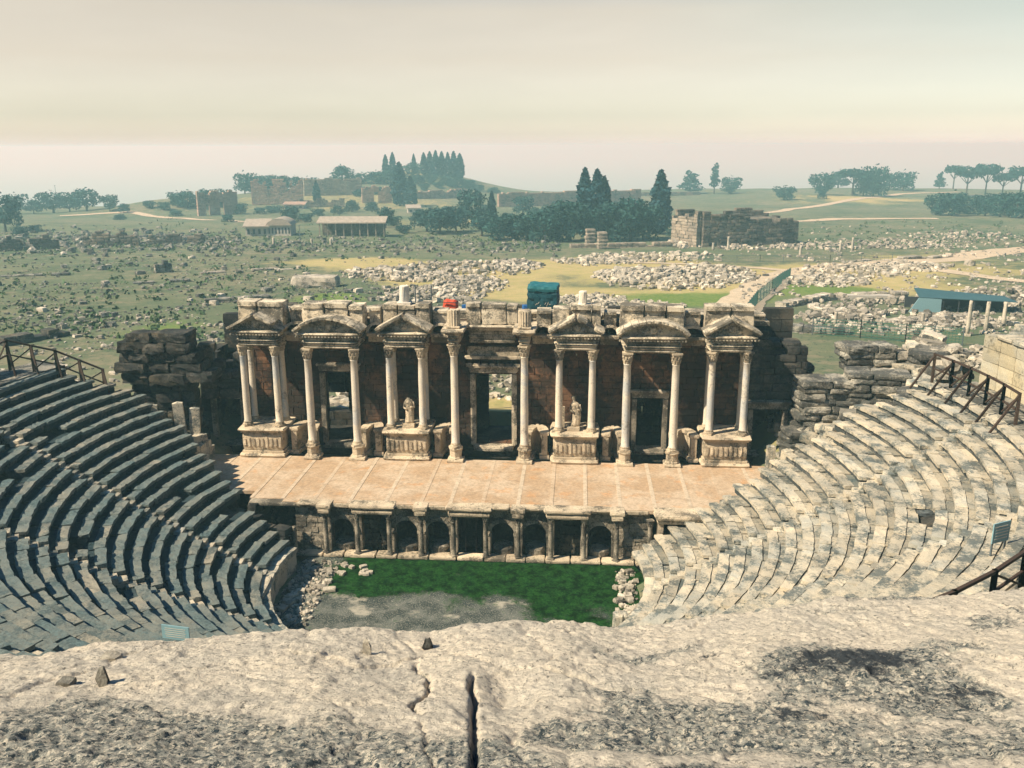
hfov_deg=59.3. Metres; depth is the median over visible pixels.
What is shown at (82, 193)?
broadleaf tree
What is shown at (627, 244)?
ruined wall
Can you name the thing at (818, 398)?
block stack
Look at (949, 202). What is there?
bushy tree
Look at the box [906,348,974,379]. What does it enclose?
block stack
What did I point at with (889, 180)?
bushy tree
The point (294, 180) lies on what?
bushy tree
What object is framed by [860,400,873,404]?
stone block
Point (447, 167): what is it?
cypress tree
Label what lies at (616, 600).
loose stone
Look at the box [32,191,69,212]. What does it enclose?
broadleaf tree
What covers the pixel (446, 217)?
broadleaf tree
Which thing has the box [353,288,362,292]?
field stone
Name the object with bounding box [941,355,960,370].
stone block
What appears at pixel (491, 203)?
cypress tree
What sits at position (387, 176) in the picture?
bushy tree
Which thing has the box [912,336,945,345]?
stone block
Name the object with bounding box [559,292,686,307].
rubble heap
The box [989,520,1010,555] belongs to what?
info board
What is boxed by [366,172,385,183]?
bushy tree
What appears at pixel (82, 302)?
field stone
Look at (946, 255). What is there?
ruined wall
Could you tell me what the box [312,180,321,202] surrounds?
cypress tree
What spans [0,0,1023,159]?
sky
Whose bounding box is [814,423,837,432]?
stone block
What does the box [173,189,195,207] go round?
bushy tree
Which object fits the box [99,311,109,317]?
field stone
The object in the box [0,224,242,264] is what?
rubble band
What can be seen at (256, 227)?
building
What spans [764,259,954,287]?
rubble heap
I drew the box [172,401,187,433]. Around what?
upright slab
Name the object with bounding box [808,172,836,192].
bushy tree
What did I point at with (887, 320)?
ruined wall
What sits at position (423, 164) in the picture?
cypress tree
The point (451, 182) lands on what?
bushy tree
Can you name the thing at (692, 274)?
rubble heap
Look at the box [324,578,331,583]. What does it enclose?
loose stone
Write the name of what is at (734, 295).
path
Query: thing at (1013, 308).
field stone
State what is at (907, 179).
bushy tree
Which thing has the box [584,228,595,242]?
broken pillar
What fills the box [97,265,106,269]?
field stone
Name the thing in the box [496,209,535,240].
bushy tree
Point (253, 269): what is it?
ruined wall
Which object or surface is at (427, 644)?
loose stone
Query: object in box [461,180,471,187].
bushy tree
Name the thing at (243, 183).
bushy tree
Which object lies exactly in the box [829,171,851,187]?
bushy tree
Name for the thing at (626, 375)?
stage building
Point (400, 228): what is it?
bushy tree
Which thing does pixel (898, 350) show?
stone block
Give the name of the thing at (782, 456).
stone block
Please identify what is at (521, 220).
bushy tree
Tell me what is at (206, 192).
bushy tree
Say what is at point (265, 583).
stone block
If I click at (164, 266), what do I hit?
ruined wall
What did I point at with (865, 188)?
bushy tree
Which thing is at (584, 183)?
cypress tree
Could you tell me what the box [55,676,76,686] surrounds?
loose stone
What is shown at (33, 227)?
bushy tree
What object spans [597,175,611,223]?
cypress tree
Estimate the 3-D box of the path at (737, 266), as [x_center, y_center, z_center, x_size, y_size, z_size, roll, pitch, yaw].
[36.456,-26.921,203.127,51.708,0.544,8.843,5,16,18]
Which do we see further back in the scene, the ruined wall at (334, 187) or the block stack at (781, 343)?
the ruined wall at (334, 187)
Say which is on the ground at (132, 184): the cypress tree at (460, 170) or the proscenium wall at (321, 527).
the cypress tree at (460, 170)
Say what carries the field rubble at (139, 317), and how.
on the ground at (132, 184)
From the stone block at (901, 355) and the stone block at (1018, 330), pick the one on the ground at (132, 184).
the stone block at (1018, 330)
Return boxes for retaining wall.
[75,381,292,545]
[650,393,910,545]
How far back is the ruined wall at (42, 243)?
241.57 m
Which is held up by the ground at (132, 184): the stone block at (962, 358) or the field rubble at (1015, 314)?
the field rubble at (1015, 314)
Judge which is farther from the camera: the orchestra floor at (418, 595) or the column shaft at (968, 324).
the column shaft at (968, 324)
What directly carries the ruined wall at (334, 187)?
on the ground at (132, 184)
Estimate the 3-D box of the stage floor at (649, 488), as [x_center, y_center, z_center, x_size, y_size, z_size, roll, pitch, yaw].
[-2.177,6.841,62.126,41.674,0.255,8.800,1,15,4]
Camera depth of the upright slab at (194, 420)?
65.44 m
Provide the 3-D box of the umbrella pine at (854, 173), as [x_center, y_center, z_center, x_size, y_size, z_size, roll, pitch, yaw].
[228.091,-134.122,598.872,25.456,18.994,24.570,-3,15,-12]
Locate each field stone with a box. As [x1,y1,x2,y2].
[36,307,47,311]
[54,309,62,312]
[56,322,64,328]
[78,301,87,304]
[91,258,100,260]
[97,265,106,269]
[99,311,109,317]
[106,321,116,325]
[110,312,117,316]
[135,270,145,274]
[179,262,187,266]
[209,300,218,304]
[215,293,225,296]
[261,287,271,292]
[303,296,314,300]
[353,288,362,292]
[367,296,374,300]
[964,260,975,265]
[1006,321,1013,325]
[1010,307,1021,311]
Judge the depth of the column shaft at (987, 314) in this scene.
114.19 m
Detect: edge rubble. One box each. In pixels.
[273,559,339,628]
[615,569,638,609]
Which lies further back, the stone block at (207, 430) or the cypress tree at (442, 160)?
the cypress tree at (442, 160)
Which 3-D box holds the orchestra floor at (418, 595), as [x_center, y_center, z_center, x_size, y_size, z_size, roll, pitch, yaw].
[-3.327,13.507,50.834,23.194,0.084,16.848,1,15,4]
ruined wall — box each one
[0,234,59,251]
[0,272,69,276]
[0,327,69,345]
[82,230,139,246]
[100,278,189,284]
[148,233,204,243]
[153,260,172,272]
[195,190,237,215]
[197,341,240,398]
[199,265,300,274]
[204,294,270,302]
[250,179,303,204]
[300,198,344,206]
[303,177,361,195]
[361,185,391,202]
[417,189,468,198]
[497,189,640,206]
[569,241,686,247]
[641,192,700,195]
[763,331,814,391]
[775,292,832,306]
[792,323,850,334]
[829,290,908,300]
[847,253,952,261]
[875,312,963,322]
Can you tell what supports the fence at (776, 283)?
on the ground at (132, 184)
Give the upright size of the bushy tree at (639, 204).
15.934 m
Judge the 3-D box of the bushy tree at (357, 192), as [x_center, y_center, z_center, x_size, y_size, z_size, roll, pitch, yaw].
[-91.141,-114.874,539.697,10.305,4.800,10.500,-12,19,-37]
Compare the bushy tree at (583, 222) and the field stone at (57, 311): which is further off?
the bushy tree at (583, 222)
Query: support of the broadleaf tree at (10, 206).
on the ground at (132, 184)
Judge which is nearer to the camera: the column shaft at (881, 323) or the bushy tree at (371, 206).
the column shaft at (881, 323)
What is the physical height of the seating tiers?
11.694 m
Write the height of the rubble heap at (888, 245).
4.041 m
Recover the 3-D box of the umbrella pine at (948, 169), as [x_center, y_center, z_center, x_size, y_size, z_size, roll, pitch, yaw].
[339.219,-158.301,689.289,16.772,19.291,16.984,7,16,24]
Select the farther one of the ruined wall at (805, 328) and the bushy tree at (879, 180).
the bushy tree at (879, 180)
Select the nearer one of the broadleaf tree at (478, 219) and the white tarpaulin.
the white tarpaulin
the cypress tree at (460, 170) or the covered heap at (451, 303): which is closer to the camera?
the covered heap at (451, 303)
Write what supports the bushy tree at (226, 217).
on the ground at (132, 184)
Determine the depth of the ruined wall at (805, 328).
114.87 m
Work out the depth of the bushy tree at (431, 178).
610.13 m
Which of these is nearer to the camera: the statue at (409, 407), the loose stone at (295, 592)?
the loose stone at (295, 592)
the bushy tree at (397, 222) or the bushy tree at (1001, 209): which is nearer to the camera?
the bushy tree at (397, 222)
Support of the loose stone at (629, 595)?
on the orchestra floor at (418, 595)
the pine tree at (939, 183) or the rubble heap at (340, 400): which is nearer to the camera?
the rubble heap at (340, 400)
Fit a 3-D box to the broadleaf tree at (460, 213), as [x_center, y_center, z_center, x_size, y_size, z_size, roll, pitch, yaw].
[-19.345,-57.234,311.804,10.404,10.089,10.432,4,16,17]
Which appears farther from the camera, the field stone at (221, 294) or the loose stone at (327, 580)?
the field stone at (221, 294)
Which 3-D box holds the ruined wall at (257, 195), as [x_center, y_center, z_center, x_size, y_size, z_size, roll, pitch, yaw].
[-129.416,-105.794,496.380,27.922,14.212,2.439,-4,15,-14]
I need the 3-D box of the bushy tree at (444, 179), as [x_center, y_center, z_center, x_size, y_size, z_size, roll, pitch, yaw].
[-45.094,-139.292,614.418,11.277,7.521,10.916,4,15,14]
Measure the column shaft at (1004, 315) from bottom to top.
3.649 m
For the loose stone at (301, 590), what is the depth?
54.18 m
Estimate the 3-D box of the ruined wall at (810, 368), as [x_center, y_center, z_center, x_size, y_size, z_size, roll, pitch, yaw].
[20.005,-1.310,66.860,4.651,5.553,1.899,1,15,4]
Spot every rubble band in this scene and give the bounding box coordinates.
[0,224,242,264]
[210,231,560,258]
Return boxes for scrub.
[0,205,1023,340]
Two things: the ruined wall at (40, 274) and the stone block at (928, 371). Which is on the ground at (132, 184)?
the ruined wall at (40, 274)
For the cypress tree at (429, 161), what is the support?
on the ground at (132, 184)
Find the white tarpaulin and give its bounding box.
[847,294,891,299]
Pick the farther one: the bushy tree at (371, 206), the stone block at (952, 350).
the bushy tree at (371, 206)
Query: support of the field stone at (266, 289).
on the ground at (132, 184)
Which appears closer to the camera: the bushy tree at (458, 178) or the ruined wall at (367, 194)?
the ruined wall at (367, 194)
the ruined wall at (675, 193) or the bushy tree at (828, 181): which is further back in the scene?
the ruined wall at (675, 193)
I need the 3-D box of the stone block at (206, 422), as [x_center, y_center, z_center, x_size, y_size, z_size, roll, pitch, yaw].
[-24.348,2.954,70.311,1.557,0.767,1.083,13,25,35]
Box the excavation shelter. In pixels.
[904,288,1021,311]
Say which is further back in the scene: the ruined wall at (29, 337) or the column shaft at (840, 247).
the column shaft at (840, 247)
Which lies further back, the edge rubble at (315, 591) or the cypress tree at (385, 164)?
the cypress tree at (385, 164)
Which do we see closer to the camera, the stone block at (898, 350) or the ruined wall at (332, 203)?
the stone block at (898, 350)
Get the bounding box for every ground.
[0,158,1023,605]
[0,587,1023,767]
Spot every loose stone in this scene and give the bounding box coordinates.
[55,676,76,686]
[95,666,109,686]
[100,650,122,661]
[286,586,295,592]
[290,590,297,595]
[296,588,304,593]
[302,609,309,614]
[306,587,312,592]
[307,559,314,563]
[317,583,325,589]
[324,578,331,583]
[341,563,348,567]
[359,564,367,568]
[362,639,370,654]
[422,637,432,648]
[613,596,622,603]
[623,592,632,596]
[624,568,633,573]
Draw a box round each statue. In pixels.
[402,398,415,427]
[567,396,581,431]
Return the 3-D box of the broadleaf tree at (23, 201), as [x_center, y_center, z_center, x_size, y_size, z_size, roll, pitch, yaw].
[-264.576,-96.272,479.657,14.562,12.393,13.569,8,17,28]
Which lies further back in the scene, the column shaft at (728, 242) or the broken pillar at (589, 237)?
the broken pillar at (589, 237)
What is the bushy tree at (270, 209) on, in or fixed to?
on the ground at (132, 184)
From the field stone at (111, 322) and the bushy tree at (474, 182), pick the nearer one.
the field stone at (111, 322)
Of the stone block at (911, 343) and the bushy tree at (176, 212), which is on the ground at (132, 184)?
the bushy tree at (176, 212)
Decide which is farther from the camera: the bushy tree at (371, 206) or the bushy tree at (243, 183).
the bushy tree at (243, 183)
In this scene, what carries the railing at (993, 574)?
on the seating tiers
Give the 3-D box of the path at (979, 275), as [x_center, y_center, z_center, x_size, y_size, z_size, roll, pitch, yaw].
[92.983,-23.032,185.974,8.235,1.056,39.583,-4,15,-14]
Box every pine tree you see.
[676,170,705,191]
[934,171,947,188]
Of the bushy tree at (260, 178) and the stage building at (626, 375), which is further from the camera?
the bushy tree at (260, 178)
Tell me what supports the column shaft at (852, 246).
on the ground at (132, 184)
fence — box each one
[690,254,892,261]
[748,268,790,305]
[812,317,964,345]
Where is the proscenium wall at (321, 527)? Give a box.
[275,499,669,565]
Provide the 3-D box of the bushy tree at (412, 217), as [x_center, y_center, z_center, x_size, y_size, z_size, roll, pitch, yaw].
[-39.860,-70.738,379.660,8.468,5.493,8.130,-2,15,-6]
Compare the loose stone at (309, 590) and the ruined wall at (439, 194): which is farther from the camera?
the ruined wall at (439, 194)
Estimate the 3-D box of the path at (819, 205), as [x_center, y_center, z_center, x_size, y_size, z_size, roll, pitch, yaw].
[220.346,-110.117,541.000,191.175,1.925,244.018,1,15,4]
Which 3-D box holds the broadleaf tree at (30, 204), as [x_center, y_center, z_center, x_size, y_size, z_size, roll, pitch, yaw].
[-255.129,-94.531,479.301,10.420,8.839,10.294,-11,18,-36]
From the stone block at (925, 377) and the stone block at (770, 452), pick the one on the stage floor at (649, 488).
the stone block at (770, 452)
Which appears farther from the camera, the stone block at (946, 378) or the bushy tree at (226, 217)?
the bushy tree at (226, 217)
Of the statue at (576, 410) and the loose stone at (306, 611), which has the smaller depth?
the loose stone at (306, 611)
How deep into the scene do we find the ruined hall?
258.69 m
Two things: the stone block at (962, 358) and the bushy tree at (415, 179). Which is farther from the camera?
the bushy tree at (415, 179)
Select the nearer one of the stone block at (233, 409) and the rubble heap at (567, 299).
the stone block at (233, 409)
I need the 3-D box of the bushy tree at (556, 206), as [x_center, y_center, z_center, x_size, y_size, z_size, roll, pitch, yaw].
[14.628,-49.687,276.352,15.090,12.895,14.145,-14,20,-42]
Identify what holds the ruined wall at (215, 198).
on the ground at (132, 184)
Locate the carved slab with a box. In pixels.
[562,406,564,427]
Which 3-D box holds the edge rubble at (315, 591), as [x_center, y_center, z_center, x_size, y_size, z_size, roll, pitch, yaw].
[-12.566,12.752,53.617,2.837,0.330,10.220,1,15,4]
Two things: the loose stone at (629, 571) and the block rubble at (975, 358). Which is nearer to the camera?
the loose stone at (629, 571)
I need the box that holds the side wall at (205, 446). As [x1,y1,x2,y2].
[183,433,214,459]
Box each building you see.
[200,285,807,467]
[242,218,271,235]
[265,216,296,235]
[282,201,307,208]
[316,216,387,236]
[405,204,421,212]
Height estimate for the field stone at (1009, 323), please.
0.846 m
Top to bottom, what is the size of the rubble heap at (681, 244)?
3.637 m
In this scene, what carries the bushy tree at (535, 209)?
on the ground at (132, 184)
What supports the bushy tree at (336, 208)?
on the ground at (132, 184)
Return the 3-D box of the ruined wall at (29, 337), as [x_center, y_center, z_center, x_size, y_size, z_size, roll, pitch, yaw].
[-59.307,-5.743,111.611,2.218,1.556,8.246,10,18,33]
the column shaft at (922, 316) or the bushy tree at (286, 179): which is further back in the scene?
the bushy tree at (286, 179)
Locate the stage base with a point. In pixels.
(243, 501)
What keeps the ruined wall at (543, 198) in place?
on the ground at (132, 184)
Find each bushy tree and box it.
[8,226,28,235]
[27,224,42,231]
[113,214,126,219]
[142,200,156,207]
[156,201,170,209]
[167,190,178,204]
[169,210,182,215]
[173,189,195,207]
[194,188,210,196]
[210,188,229,203]
[220,214,234,221]
[232,170,256,193]
[233,203,248,213]
[249,173,271,189]
[253,207,266,213]
[261,174,277,190]
[264,205,282,212]
[274,175,292,188]
[279,205,299,221]
[287,176,300,187]
[295,212,312,221]
[310,208,324,215]
[330,205,346,213]
[343,199,359,211]
[352,189,361,195]
[353,173,368,183]
[364,201,379,211]
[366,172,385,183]
[376,170,393,183]
[387,216,402,225]
[394,225,411,233]
[402,162,421,176]
[409,212,422,220]
[412,175,425,183]
[418,183,430,189]
[424,174,439,183]
[433,182,442,187]
[438,176,452,184]
[445,180,458,185]
[450,176,465,186]
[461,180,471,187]
[463,178,476,187]
[471,184,484,190]
[482,214,516,239]
[487,186,501,192]
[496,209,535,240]
[510,212,543,239]
[526,210,564,242]
[527,207,545,214]
[536,201,581,240]
[546,197,598,241]
[582,201,629,238]
[591,201,640,241]
[608,192,656,240]
[631,201,663,240]
[665,228,672,235]
[720,175,742,193]
[772,185,796,199]
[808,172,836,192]
[817,189,826,198]
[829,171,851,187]
[853,177,875,195]
[861,163,891,196]
[883,173,899,189]
[892,169,919,190]
[923,193,946,214]
[934,189,971,215]
[955,195,980,214]
[971,192,998,215]
[983,191,1021,216]
[999,190,1023,217]
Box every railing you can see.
[0,339,109,392]
[909,353,1021,432]
[933,548,1023,597]
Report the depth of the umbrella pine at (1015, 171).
595.87 m
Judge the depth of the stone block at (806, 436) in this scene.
63.10 m
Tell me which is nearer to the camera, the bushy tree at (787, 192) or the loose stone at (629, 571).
the loose stone at (629, 571)
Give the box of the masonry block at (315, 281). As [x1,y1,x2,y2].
[290,274,340,287]
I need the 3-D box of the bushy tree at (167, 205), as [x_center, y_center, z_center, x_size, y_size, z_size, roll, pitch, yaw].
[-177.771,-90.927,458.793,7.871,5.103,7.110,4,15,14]
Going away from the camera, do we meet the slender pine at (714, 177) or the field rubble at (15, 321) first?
the field rubble at (15, 321)
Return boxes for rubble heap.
[329,392,348,407]
[342,258,545,282]
[376,273,509,305]
[489,374,511,401]
[550,250,723,265]
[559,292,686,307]
[590,262,759,290]
[668,238,688,248]
[698,230,1023,250]
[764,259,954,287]
[793,285,1023,329]
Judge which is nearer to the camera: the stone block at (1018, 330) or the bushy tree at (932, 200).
the stone block at (1018, 330)
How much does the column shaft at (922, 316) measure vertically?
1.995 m
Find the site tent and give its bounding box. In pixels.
[527,281,559,308]
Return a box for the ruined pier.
[114,328,222,433]
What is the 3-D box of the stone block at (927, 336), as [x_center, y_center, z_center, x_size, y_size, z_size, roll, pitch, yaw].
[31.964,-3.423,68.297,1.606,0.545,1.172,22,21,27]
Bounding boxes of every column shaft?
[726,236,729,249]
[833,311,837,324]
[839,240,841,251]
[850,237,854,251]
[878,319,882,328]
[921,313,924,320]
[964,300,972,335]
[982,301,990,332]
[1001,301,1007,325]
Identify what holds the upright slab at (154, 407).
on the seating tiers
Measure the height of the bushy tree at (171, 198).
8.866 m
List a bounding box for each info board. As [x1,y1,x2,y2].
[161,624,189,640]
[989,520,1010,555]
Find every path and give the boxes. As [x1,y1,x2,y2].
[60,211,244,221]
[565,261,786,270]
[716,246,1023,311]
[763,192,945,212]
[798,218,937,221]
[926,266,1023,281]
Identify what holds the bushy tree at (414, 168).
on the ground at (132, 184)
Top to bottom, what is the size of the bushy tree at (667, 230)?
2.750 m
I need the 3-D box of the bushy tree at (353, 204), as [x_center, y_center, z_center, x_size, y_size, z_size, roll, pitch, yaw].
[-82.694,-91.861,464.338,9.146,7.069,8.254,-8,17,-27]
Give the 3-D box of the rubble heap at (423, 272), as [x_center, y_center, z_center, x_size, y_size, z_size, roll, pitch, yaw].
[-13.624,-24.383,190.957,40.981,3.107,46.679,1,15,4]
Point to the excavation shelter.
(932, 300)
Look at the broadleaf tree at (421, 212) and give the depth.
309.40 m
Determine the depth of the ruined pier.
65.61 m
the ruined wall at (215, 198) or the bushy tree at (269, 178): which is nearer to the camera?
the ruined wall at (215, 198)
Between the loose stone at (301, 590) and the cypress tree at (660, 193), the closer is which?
the loose stone at (301, 590)
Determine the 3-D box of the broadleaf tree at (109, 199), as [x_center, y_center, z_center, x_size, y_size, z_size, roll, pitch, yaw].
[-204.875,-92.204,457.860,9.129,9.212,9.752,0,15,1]
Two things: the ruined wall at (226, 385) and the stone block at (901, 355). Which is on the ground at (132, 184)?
the ruined wall at (226, 385)
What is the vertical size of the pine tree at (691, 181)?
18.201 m
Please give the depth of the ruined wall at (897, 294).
145.59 m
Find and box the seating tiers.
[0,361,1023,655]
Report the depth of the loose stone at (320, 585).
54.74 m
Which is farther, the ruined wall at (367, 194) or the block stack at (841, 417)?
the ruined wall at (367, 194)
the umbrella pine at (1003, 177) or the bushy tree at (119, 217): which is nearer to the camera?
the bushy tree at (119, 217)
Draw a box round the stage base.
[237,494,251,509]
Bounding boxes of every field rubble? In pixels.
[0,249,399,349]
[0,313,223,381]
[739,226,1023,334]
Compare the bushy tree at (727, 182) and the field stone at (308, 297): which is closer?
the field stone at (308, 297)
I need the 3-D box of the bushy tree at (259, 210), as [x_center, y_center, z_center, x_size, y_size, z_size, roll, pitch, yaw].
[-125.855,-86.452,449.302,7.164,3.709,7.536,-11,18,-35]
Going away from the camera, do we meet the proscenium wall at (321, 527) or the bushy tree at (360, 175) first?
the proscenium wall at (321, 527)
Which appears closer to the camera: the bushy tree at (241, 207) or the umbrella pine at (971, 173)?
the bushy tree at (241, 207)
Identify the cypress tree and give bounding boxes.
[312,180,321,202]
[382,154,388,172]
[388,152,395,175]
[389,161,406,205]
[403,175,417,204]
[411,153,415,164]
[420,152,427,174]
[426,151,432,173]
[431,150,439,173]
[439,151,444,175]
[443,152,451,175]
[450,151,457,177]
[455,153,464,178]
[487,191,496,221]
[575,166,592,235]
[584,168,607,231]
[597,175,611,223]
[647,169,673,232]
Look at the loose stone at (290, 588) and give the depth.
54.38 m
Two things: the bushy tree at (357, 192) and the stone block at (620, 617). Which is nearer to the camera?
the stone block at (620, 617)
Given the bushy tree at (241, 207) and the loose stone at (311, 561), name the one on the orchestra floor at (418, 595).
the loose stone at (311, 561)
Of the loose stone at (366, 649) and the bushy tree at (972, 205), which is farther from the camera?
the bushy tree at (972, 205)
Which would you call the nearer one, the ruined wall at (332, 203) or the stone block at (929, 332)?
the stone block at (929, 332)
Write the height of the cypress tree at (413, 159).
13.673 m
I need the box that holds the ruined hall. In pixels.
[671,207,798,246]
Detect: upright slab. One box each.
[151,404,157,410]
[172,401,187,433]
[189,407,200,442]
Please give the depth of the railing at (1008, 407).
53.62 m
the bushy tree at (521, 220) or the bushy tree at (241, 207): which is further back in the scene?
the bushy tree at (241, 207)
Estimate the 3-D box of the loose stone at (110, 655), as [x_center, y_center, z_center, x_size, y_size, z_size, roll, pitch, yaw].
[-1.859,1.269,4.188,0.098,0.029,0.076,1,15,4]
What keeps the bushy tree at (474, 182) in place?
on the ground at (132, 184)
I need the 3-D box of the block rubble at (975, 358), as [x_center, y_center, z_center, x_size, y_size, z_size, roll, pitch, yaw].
[30.382,0.423,70.938,20.878,8.974,18.736,1,15,4]
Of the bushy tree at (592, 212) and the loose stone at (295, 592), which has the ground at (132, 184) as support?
the bushy tree at (592, 212)
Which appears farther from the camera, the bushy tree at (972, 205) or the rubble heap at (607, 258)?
the bushy tree at (972, 205)
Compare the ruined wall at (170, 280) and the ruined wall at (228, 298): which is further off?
the ruined wall at (170, 280)
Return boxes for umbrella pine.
[836,168,873,195]
[944,165,965,188]
[952,166,984,193]
[976,163,1004,196]
[992,172,1018,192]
[1007,166,1023,191]
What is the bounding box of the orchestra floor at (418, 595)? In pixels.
[277,554,643,631]
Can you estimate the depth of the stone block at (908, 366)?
64.99 m
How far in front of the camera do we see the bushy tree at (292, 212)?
373.61 m
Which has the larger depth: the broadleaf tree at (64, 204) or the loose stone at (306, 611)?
the broadleaf tree at (64, 204)
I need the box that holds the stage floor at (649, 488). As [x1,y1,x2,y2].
[211,454,764,513]
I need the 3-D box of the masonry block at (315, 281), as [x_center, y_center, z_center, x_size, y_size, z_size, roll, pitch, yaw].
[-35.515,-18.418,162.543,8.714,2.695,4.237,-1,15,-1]
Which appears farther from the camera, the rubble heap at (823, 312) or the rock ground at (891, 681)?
the rubble heap at (823, 312)
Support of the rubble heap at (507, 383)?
on the ground at (132, 184)
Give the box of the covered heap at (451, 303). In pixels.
[442,299,458,308]
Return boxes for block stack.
[769,337,801,350]
[775,424,807,459]
[788,373,857,426]
[834,340,898,369]
[838,408,855,420]
[843,366,911,403]
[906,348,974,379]
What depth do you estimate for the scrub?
184.88 m
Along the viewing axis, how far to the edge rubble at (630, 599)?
54.20 m
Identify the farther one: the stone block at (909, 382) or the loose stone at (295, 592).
the stone block at (909, 382)
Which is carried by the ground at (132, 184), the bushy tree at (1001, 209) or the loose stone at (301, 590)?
the bushy tree at (1001, 209)
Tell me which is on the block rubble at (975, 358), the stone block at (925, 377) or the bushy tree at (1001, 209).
the stone block at (925, 377)
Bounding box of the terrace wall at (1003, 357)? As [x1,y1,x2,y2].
[979,334,1023,404]
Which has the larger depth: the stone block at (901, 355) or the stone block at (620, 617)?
the stone block at (901, 355)
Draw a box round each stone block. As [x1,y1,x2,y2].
[201,415,209,427]
[202,427,210,438]
[231,405,235,413]
[260,576,271,599]
[323,586,335,592]
[612,610,628,626]
[765,445,775,467]
[773,419,779,431]
[780,448,794,459]
[799,426,818,445]
[809,423,819,433]
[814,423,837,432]
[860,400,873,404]
[892,363,929,370]
[895,351,907,360]
[896,386,917,394]
[897,349,908,362]
[905,340,918,349]
[906,377,920,386]
[911,367,922,375]
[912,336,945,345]
[915,344,928,348]
[919,328,946,341]
[920,373,942,383]
[922,334,944,341]
[923,365,950,375]
[929,343,962,351]
[930,360,942,365]
[935,370,950,381]
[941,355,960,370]
[944,345,958,353]
[952,354,966,362]
[1009,324,1023,336]
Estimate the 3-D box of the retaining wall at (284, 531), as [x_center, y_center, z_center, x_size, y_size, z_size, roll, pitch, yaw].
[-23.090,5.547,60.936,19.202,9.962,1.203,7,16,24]
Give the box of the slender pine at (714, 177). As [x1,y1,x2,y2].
[709,162,720,193]
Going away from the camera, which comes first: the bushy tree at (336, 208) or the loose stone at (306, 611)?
the loose stone at (306, 611)
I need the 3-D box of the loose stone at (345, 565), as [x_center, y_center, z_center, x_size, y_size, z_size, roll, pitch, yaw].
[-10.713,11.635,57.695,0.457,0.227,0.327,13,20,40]
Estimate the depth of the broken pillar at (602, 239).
249.68 m
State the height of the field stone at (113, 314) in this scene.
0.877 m
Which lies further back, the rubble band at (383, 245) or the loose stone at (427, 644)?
the rubble band at (383, 245)
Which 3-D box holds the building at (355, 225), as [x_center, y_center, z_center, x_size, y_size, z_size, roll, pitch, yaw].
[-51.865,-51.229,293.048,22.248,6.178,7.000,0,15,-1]
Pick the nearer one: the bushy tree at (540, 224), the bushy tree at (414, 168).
the bushy tree at (540, 224)
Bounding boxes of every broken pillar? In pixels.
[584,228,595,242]
[597,231,607,248]
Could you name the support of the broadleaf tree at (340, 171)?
on the ground at (132, 184)
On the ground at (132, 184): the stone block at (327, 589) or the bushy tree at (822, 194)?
the bushy tree at (822, 194)
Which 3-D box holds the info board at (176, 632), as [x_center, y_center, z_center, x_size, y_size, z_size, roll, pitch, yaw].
[-13.880,10.435,37.222,1.250,0.970,0.106,3,15,12]
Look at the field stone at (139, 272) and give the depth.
182.66 m
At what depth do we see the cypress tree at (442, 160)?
635.36 m
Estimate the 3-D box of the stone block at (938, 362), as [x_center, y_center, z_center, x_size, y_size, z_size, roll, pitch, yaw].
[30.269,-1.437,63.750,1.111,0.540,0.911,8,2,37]
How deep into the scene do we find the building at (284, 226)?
294.95 m
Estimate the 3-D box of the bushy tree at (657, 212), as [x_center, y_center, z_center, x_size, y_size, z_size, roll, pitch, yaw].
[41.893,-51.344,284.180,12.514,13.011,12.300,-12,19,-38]
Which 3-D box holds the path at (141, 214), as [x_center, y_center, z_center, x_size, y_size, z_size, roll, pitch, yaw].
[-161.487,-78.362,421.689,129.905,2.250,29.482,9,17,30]
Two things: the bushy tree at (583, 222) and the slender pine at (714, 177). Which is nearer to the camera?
the bushy tree at (583, 222)
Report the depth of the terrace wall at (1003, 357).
55.47 m
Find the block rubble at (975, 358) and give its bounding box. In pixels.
[766,344,983,436]
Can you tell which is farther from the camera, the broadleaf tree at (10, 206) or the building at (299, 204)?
the building at (299, 204)
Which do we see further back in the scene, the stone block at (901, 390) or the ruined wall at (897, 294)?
the ruined wall at (897, 294)
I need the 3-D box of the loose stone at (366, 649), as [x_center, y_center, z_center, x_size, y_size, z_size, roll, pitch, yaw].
[-0.657,1.190,4.069,0.042,0.083,0.041,1,15,4]
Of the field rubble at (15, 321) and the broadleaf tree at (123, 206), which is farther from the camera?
the broadleaf tree at (123, 206)
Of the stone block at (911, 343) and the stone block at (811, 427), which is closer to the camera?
the stone block at (811, 427)
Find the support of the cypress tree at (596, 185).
on the ground at (132, 184)
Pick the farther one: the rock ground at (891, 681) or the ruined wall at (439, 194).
the ruined wall at (439, 194)
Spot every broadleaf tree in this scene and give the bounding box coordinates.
[0,192,24,231]
[2,192,28,210]
[23,198,42,213]
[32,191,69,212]
[56,194,81,211]
[67,187,101,210]
[98,194,119,210]
[117,203,129,211]
[329,164,355,179]
[377,207,394,227]
[410,205,440,231]
[420,206,458,233]
[443,204,470,231]
[456,187,487,222]
[465,206,498,235]
[512,195,534,213]
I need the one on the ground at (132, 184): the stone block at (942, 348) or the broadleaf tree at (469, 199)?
the broadleaf tree at (469, 199)
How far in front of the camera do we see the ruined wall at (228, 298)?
143.21 m

